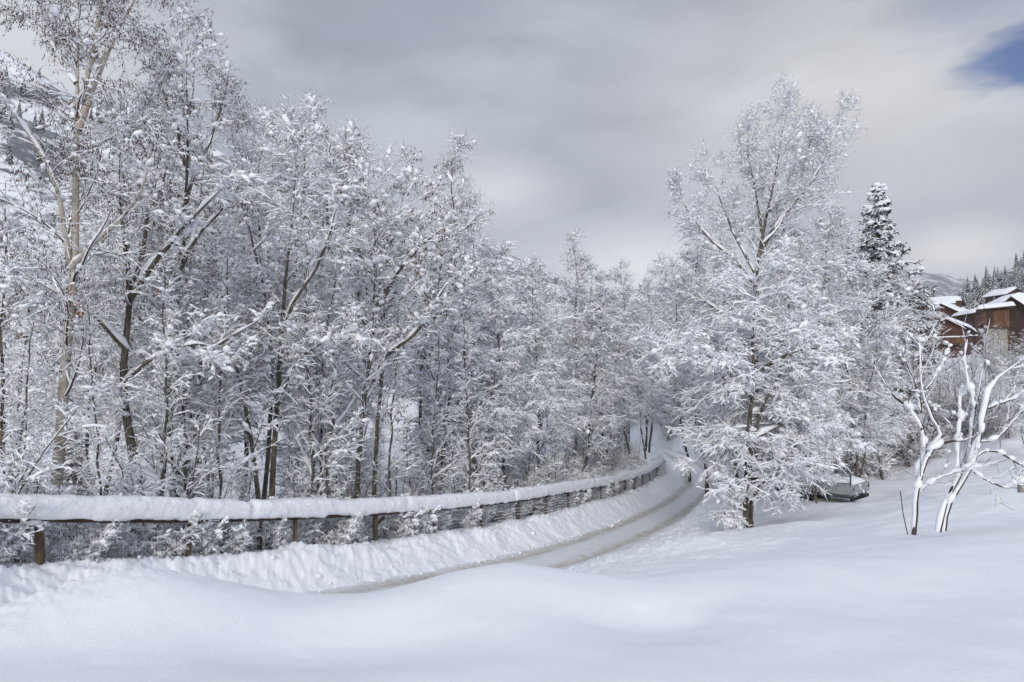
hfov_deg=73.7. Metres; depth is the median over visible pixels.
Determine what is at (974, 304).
hill conifer
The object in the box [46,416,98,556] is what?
spruce tree
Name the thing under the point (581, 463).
shrub
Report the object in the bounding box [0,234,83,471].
bare tree
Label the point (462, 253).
bare tree
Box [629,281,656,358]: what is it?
spruce tree
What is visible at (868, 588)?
ground
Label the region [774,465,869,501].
car
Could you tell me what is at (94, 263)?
bare tree
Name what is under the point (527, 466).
shrub
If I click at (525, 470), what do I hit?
shrub
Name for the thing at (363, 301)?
bare tree
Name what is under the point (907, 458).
shrub
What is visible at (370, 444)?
shrub
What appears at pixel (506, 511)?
shrub
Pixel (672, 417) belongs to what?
shrub
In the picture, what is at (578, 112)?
sky
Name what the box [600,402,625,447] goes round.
sapling
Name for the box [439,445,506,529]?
shrub
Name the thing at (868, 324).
bare tree
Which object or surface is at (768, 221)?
bare tree
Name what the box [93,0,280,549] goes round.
alder tree
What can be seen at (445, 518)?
shrub
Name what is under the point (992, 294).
chalet
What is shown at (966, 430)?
shrub
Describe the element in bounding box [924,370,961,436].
shrub
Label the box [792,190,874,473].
bare tree
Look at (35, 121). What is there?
hill conifer
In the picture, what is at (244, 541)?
shrub
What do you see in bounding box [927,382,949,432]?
shrub
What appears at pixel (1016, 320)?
chalet
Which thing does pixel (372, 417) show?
bare tree
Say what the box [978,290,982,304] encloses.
hill conifer
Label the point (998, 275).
hill conifer
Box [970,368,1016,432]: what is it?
shrub
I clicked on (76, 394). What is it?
bare tree
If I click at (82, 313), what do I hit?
dry leaves
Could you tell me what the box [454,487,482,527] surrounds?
shrub
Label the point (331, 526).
shrub
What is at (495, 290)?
bare tree
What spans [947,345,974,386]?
shrub
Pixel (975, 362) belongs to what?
bare tree
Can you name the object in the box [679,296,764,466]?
bare tree
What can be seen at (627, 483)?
shrub
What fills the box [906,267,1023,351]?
wooded hillside
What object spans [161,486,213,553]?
shrub
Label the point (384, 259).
ash tree
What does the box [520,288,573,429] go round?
bare tree
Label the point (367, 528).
shrub
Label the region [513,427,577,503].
shrub
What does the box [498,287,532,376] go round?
bare tree
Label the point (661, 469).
shrub
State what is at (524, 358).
bare tree
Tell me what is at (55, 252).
bare tree
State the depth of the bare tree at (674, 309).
76.65 m
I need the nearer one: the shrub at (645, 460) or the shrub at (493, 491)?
the shrub at (493, 491)
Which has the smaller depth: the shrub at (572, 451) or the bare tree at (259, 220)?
the bare tree at (259, 220)
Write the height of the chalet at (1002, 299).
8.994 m
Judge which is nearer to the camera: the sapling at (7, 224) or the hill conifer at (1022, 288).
the sapling at (7, 224)
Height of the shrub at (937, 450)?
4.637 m
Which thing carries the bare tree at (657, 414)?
on the ground
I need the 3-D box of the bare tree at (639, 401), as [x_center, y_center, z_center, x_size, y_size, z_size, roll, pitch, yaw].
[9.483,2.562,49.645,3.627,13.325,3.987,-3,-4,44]
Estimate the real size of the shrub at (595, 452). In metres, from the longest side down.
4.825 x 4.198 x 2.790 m
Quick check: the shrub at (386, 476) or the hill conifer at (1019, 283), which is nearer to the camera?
the shrub at (386, 476)
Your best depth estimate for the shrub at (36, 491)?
11.21 m
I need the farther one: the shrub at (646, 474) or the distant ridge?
the distant ridge
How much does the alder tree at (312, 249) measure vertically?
11.728 m
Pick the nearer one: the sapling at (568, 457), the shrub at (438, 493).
the shrub at (438, 493)
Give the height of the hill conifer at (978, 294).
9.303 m
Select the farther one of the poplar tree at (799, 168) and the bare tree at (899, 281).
the bare tree at (899, 281)
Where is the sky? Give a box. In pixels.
[0,0,1023,290]
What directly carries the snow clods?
on the ground
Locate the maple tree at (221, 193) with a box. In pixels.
[0,90,263,556]
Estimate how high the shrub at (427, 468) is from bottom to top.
4.466 m
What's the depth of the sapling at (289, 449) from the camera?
18.36 m
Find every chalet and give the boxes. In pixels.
[910,296,965,333]
[924,316,977,358]
[926,299,967,354]
[951,308,985,353]
[978,293,1023,355]
[981,287,1023,303]
[987,292,1020,303]
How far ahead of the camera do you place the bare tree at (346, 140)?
23.28 m
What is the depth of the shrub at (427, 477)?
24.48 m
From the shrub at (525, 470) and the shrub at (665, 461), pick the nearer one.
the shrub at (525, 470)
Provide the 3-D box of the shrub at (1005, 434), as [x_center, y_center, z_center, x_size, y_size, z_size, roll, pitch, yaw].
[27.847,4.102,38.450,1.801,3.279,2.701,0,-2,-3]
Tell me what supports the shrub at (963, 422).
on the ground
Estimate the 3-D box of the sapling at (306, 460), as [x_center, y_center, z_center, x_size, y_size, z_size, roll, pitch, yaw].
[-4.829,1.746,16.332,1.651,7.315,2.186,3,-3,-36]
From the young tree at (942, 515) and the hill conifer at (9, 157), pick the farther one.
the hill conifer at (9, 157)
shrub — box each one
[0,397,112,542]
[0,412,76,562]
[0,481,128,562]
[0,497,48,561]
[25,440,154,560]
[91,410,228,556]
[104,508,207,557]
[104,524,129,557]
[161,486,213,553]
[183,496,229,554]
[197,463,272,551]
[197,478,253,553]
[217,500,275,550]
[221,519,263,554]
[259,397,390,539]
[260,493,324,549]
[267,415,395,534]
[281,463,355,544]
[282,494,364,544]
[286,489,338,541]
[308,416,405,537]
[309,445,384,541]
[337,496,388,542]
[348,444,432,538]
[384,509,422,538]
[389,426,472,529]
[400,492,441,533]
[402,439,477,528]
[425,488,450,531]
[429,509,455,530]
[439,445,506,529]
[449,505,497,525]
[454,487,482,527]
[470,479,508,524]
[482,475,507,522]
[486,442,541,514]
[486,446,562,522]
[489,483,533,520]
[493,501,517,520]
[494,434,543,487]
[494,469,528,515]
[506,482,546,517]
[513,424,573,481]
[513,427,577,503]
[517,453,543,485]
[533,457,582,481]
[536,496,554,511]
[545,440,591,508]
[552,491,579,507]
[560,435,594,469]
[564,438,590,480]
[565,486,591,505]
[568,412,600,474]
[568,457,605,492]
[573,416,610,470]
[577,452,594,488]
[583,457,609,477]
[583,473,612,500]
[587,457,617,491]
[592,455,616,475]
[593,435,626,473]
[594,469,623,492]
[595,474,619,495]
[605,471,632,491]
[607,435,622,472]
[610,413,633,457]
[618,444,640,469]
[618,452,640,469]
[619,464,640,486]
[623,434,644,465]
[628,458,647,478]
[630,445,642,468]
[640,458,665,476]
[640,465,652,480]
[643,458,666,471]
[653,387,687,441]
[664,377,701,425]
[673,383,713,426]
[820,373,915,480]
[828,383,881,475]
[846,408,893,472]
[880,379,938,469]
[899,385,963,457]
[921,393,938,431]
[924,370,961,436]
[926,340,955,402]
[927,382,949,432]
[933,351,970,423]
[945,376,968,432]
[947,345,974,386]
[950,370,995,433]
[954,355,1009,406]
[955,383,1012,438]
[970,352,1023,428]
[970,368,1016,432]
[979,387,1023,438]
[981,324,1012,381]
[991,343,1023,386]
[994,330,1023,386]
[1009,329,1023,372]
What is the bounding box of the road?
[307,439,717,593]
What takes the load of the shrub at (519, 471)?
on the ground
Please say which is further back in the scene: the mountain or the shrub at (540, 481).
the mountain
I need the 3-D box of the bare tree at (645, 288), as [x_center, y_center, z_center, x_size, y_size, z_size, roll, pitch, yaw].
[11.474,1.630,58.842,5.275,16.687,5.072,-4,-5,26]
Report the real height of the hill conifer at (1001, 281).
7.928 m
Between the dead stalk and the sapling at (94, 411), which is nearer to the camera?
the dead stalk
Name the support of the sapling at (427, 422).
on the ground
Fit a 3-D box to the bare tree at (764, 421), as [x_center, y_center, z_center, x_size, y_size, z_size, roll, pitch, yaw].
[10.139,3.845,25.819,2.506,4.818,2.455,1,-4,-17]
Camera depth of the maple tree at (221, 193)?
13.33 m
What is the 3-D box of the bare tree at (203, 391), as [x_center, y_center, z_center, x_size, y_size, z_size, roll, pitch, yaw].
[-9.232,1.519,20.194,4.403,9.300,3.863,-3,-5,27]
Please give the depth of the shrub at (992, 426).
39.97 m
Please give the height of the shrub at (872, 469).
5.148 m
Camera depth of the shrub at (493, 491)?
23.73 m
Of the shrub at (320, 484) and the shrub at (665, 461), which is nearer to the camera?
the shrub at (320, 484)
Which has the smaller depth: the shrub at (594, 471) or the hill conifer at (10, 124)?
the shrub at (594, 471)
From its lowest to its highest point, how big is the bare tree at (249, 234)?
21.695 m
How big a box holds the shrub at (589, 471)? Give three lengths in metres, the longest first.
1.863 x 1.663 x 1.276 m
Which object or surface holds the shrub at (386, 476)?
on the ground
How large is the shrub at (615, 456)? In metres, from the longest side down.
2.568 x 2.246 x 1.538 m
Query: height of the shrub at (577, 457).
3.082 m
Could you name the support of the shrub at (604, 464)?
on the ground
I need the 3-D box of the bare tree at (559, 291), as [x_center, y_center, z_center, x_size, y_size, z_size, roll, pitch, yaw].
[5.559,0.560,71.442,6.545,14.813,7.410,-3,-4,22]
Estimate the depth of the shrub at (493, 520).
24.63 m
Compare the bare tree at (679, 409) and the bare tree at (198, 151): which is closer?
the bare tree at (198, 151)
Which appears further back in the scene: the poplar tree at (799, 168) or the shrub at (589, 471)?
the shrub at (589, 471)
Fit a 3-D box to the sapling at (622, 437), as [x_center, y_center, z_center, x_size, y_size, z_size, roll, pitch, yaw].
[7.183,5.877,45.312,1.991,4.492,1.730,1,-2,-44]
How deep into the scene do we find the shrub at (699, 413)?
65.26 m
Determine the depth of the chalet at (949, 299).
151.61 m
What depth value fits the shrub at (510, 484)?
25.39 m
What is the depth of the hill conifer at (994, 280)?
309.83 m
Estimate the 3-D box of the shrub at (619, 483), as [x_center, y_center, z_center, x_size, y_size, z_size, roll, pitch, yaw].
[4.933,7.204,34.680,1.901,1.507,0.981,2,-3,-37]
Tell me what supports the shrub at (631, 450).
on the ground
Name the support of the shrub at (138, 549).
on the ground
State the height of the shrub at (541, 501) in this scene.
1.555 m
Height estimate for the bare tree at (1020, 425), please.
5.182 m
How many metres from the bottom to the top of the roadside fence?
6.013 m
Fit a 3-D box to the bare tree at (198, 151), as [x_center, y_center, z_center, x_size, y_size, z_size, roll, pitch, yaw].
[-8.834,0.063,18.705,5.044,11.976,4.746,1,-4,-10]
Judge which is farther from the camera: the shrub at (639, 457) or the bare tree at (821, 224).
the shrub at (639, 457)
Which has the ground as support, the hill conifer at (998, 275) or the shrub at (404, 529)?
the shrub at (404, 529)
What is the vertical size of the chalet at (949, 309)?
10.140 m
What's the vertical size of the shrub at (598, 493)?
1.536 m
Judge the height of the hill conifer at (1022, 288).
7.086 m
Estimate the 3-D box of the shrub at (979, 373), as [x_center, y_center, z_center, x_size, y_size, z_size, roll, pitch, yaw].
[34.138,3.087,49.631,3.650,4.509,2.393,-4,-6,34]
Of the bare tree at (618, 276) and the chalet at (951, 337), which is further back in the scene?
the chalet at (951, 337)
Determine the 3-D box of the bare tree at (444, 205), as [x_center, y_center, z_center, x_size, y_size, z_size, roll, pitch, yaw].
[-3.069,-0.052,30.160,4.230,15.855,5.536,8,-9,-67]
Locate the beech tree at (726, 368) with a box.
[627,230,877,529]
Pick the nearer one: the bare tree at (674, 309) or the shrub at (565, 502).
the shrub at (565, 502)
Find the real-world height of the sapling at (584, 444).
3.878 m
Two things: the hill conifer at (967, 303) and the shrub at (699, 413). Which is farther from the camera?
the hill conifer at (967, 303)
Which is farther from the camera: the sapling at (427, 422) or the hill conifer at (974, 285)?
the hill conifer at (974, 285)
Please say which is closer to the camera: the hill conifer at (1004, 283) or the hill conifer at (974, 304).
the hill conifer at (974, 304)
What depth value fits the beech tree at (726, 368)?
20.62 m
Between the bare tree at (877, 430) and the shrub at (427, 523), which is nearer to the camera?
the shrub at (427, 523)
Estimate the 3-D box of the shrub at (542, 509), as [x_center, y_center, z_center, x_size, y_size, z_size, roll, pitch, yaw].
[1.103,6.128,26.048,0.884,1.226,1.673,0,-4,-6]
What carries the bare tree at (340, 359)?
on the ground
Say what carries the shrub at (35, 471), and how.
on the ground
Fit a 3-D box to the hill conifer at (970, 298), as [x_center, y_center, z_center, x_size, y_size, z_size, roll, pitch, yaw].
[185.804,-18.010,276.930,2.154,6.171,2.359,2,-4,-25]
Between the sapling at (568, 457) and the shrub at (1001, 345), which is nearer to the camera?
the sapling at (568, 457)
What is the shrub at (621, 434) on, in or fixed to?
on the ground
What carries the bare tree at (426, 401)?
on the ground
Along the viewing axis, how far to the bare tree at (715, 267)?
35.70 m
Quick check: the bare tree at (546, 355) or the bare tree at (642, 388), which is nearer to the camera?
the bare tree at (642, 388)
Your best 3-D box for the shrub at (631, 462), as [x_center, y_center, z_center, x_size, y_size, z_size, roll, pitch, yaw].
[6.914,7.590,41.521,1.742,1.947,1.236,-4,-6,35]
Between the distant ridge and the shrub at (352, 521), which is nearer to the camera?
the shrub at (352, 521)
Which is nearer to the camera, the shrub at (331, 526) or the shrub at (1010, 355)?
the shrub at (331, 526)
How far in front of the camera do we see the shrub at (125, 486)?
12.62 m
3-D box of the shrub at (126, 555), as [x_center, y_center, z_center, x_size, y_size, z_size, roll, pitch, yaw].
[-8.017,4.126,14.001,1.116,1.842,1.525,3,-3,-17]
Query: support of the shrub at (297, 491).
on the ground
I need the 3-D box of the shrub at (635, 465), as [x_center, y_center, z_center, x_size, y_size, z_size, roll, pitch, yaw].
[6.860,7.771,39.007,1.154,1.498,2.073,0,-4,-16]
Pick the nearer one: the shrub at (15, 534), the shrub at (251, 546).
the shrub at (15, 534)
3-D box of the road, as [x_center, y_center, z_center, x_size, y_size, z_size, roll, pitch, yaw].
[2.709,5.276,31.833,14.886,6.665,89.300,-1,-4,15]
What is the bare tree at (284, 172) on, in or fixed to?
on the ground
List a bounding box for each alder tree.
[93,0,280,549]
[149,93,386,549]
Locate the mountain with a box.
[0,49,673,378]
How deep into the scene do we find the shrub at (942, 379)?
53.38 m
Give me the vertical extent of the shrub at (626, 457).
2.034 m
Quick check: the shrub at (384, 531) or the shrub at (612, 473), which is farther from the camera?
the shrub at (612, 473)
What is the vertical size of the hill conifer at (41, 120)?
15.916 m
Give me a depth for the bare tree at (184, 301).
14.42 m
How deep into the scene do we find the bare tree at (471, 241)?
33.52 m
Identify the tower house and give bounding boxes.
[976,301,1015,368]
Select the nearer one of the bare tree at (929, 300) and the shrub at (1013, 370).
the bare tree at (929, 300)
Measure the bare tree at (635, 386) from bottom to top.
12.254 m
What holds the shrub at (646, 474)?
on the ground
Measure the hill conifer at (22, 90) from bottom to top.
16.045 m
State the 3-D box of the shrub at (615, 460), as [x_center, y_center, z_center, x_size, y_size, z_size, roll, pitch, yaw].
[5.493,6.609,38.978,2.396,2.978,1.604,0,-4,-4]
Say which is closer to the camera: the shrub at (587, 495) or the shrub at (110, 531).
the shrub at (110, 531)
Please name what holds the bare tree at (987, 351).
on the ground
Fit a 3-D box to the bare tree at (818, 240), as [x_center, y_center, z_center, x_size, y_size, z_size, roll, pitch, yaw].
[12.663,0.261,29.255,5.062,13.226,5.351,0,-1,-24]
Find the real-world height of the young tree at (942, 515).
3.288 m
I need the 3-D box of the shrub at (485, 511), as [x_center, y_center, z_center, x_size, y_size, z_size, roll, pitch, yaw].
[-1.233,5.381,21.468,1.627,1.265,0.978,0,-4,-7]
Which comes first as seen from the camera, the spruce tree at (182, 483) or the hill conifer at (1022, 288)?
the spruce tree at (182, 483)
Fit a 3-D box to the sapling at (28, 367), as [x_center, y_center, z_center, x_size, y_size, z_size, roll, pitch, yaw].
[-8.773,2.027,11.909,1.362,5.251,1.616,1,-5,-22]
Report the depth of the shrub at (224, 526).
14.08 m
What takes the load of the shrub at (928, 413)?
on the ground
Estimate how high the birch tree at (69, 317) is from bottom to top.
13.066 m
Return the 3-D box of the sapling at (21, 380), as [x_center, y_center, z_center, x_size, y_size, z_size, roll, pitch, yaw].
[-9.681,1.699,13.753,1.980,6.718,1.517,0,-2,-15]
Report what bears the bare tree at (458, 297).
on the ground
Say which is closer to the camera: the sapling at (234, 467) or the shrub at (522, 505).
the sapling at (234, 467)
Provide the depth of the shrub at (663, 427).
65.75 m
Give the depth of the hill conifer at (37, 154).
421.20 m
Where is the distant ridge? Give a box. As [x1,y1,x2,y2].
[614,272,978,352]
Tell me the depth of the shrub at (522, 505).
23.70 m
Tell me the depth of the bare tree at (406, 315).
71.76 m
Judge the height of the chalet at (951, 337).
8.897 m
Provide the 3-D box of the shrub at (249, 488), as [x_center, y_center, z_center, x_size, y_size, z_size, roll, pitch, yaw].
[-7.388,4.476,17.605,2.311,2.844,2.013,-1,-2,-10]
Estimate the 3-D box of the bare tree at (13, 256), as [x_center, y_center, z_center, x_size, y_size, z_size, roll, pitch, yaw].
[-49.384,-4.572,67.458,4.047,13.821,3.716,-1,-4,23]
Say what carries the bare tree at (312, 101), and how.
on the ground
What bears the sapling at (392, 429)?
on the ground
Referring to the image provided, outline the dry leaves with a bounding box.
[76,305,85,316]
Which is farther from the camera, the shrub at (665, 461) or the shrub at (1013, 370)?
the shrub at (1013, 370)
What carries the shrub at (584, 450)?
on the ground
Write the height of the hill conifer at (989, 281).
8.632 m
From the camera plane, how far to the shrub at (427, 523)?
18.18 m
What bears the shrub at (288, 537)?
on the ground
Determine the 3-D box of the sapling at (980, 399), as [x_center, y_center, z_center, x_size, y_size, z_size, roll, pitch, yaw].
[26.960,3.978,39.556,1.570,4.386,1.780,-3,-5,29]
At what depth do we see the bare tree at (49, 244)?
24.70 m
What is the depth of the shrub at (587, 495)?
28.39 m
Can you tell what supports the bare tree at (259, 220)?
on the ground
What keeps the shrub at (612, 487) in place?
on the ground
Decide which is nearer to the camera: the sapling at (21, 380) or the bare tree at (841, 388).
the sapling at (21, 380)
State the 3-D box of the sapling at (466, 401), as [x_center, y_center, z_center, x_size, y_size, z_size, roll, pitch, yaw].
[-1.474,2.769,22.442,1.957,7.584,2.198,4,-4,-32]
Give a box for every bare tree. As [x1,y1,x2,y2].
[0,229,25,358]
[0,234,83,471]
[4,153,110,492]
[4,210,173,488]
[40,220,70,352]
[48,99,195,536]
[50,167,207,490]
[81,125,274,489]
[82,205,258,552]
[120,242,268,531]
[182,209,262,467]
[191,100,293,526]
[204,107,357,494]
[213,170,271,314]
[238,247,392,483]
[251,210,386,542]
[254,86,349,496]
[292,120,440,449]
[327,199,406,397]
[378,166,465,491]
[379,269,425,388]
[385,171,475,470]
[390,196,500,484]
[397,129,527,490]
[408,264,526,476]
[417,220,517,469]
[418,361,497,493]
[425,298,526,492]
[435,238,570,487]
[491,253,595,483]
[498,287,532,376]
[503,299,540,412]
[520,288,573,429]
[524,270,559,429]
[537,275,592,409]
[539,281,635,471]
[547,228,618,468]
[554,266,648,464]
[582,295,646,446]
[583,258,664,451]
[589,295,666,462]
[629,289,663,461]
[630,318,684,450]
[633,265,673,452]
[636,258,706,481]
[645,226,723,493]
[667,285,775,485]
[669,298,696,351]
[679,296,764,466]
[686,234,760,481]
[701,318,764,436]
[737,313,854,494]
[743,386,806,471]
[746,202,806,314]
[746,261,869,444]
[752,197,853,405]
[783,382,851,502]
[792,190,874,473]
[810,299,914,477]
[813,216,933,472]
[842,327,928,479]
[872,255,938,456]
[891,275,957,433]
[967,342,984,382]
[973,326,1001,381]
[999,355,1023,443]
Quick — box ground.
[0,354,1023,681]
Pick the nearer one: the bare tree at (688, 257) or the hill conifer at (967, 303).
the bare tree at (688, 257)
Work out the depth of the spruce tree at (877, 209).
41.34 m
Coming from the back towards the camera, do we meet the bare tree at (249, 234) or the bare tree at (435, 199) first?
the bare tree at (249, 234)
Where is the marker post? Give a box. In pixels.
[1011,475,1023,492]
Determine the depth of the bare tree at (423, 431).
28.60 m
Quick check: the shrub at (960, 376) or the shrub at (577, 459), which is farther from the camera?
the shrub at (960, 376)
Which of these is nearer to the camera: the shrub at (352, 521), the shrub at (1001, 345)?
the shrub at (352, 521)
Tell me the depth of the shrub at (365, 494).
17.69 m
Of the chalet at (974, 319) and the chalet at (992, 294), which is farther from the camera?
the chalet at (992, 294)
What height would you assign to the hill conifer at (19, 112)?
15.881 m
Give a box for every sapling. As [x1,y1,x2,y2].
[0,202,63,492]
[0,266,84,562]
[0,311,61,492]
[56,292,143,536]
[89,252,209,554]
[177,247,285,551]
[276,427,305,528]
[279,259,351,496]
[355,294,423,536]
[364,420,396,536]
[401,326,467,494]
[440,311,501,526]
[561,432,576,480]
[578,412,591,470]
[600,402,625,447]
[608,413,631,449]
[964,373,991,432]
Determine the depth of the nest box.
16.96 m
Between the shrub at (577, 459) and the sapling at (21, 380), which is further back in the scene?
the shrub at (577, 459)
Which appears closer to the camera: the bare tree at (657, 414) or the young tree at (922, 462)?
the young tree at (922, 462)
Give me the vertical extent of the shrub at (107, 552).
2.787 m
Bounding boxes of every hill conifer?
[3,141,13,163]
[7,114,14,129]
[16,100,22,118]
[19,80,26,96]
[32,112,38,129]
[34,137,42,160]
[38,110,44,129]
[966,277,970,289]
[966,295,970,309]
[968,289,971,302]
[971,292,977,308]
[972,275,976,291]
[976,284,979,304]
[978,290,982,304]
[984,269,987,286]
[987,274,992,291]
[992,266,997,284]
[996,267,999,280]
[999,273,1003,288]
[1002,274,1006,288]
[1013,253,1018,266]
[1017,273,1021,289]
[1021,275,1023,291]
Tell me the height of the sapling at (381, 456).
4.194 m
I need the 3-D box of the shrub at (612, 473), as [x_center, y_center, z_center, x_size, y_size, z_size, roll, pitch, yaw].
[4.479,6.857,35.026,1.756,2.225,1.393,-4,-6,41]
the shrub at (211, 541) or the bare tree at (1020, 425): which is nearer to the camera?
the shrub at (211, 541)
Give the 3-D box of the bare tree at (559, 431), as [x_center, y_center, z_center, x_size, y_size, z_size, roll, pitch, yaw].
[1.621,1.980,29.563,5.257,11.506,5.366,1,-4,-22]
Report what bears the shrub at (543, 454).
on the ground
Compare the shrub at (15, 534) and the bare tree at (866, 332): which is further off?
the bare tree at (866, 332)
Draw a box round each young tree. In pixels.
[857,304,1023,534]
[934,303,1023,531]
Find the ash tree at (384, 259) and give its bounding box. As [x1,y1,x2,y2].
[289,113,482,526]
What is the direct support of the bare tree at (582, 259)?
on the ground
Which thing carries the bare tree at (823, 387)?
on the ground
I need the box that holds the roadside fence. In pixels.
[0,455,663,564]
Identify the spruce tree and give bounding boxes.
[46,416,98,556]
[161,442,207,555]
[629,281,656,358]
[830,183,955,460]
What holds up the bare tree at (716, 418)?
on the ground
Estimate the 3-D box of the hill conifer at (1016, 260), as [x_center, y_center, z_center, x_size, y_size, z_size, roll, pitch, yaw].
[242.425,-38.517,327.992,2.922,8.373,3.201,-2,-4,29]
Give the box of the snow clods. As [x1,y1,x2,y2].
[63,471,703,592]
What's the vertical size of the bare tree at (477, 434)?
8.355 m
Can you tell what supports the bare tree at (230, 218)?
on the ground
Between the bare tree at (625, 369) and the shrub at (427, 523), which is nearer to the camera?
the shrub at (427, 523)
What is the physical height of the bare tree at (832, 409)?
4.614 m
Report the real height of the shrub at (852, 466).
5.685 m
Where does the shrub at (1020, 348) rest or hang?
on the ground
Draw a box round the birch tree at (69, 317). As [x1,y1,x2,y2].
[0,0,202,555]
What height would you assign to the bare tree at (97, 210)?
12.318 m
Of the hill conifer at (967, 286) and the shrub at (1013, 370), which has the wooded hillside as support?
the hill conifer at (967, 286)
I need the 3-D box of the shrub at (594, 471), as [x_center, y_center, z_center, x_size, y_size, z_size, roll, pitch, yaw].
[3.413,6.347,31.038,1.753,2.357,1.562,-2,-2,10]
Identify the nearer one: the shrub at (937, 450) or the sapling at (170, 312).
the sapling at (170, 312)
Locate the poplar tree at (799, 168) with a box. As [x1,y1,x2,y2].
[648,66,878,498]
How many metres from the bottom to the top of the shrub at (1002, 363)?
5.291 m
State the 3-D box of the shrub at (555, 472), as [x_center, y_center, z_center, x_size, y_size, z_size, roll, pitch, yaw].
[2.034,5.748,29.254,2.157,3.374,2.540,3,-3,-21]
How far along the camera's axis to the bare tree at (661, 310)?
46.57 m
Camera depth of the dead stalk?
11.34 m
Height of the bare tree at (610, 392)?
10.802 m
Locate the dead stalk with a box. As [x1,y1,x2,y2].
[900,491,907,533]
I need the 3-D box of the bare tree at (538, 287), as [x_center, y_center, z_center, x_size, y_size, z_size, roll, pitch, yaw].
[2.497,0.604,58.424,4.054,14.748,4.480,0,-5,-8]
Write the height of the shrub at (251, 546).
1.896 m
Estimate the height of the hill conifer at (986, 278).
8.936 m
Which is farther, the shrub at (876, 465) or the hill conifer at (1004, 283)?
the hill conifer at (1004, 283)

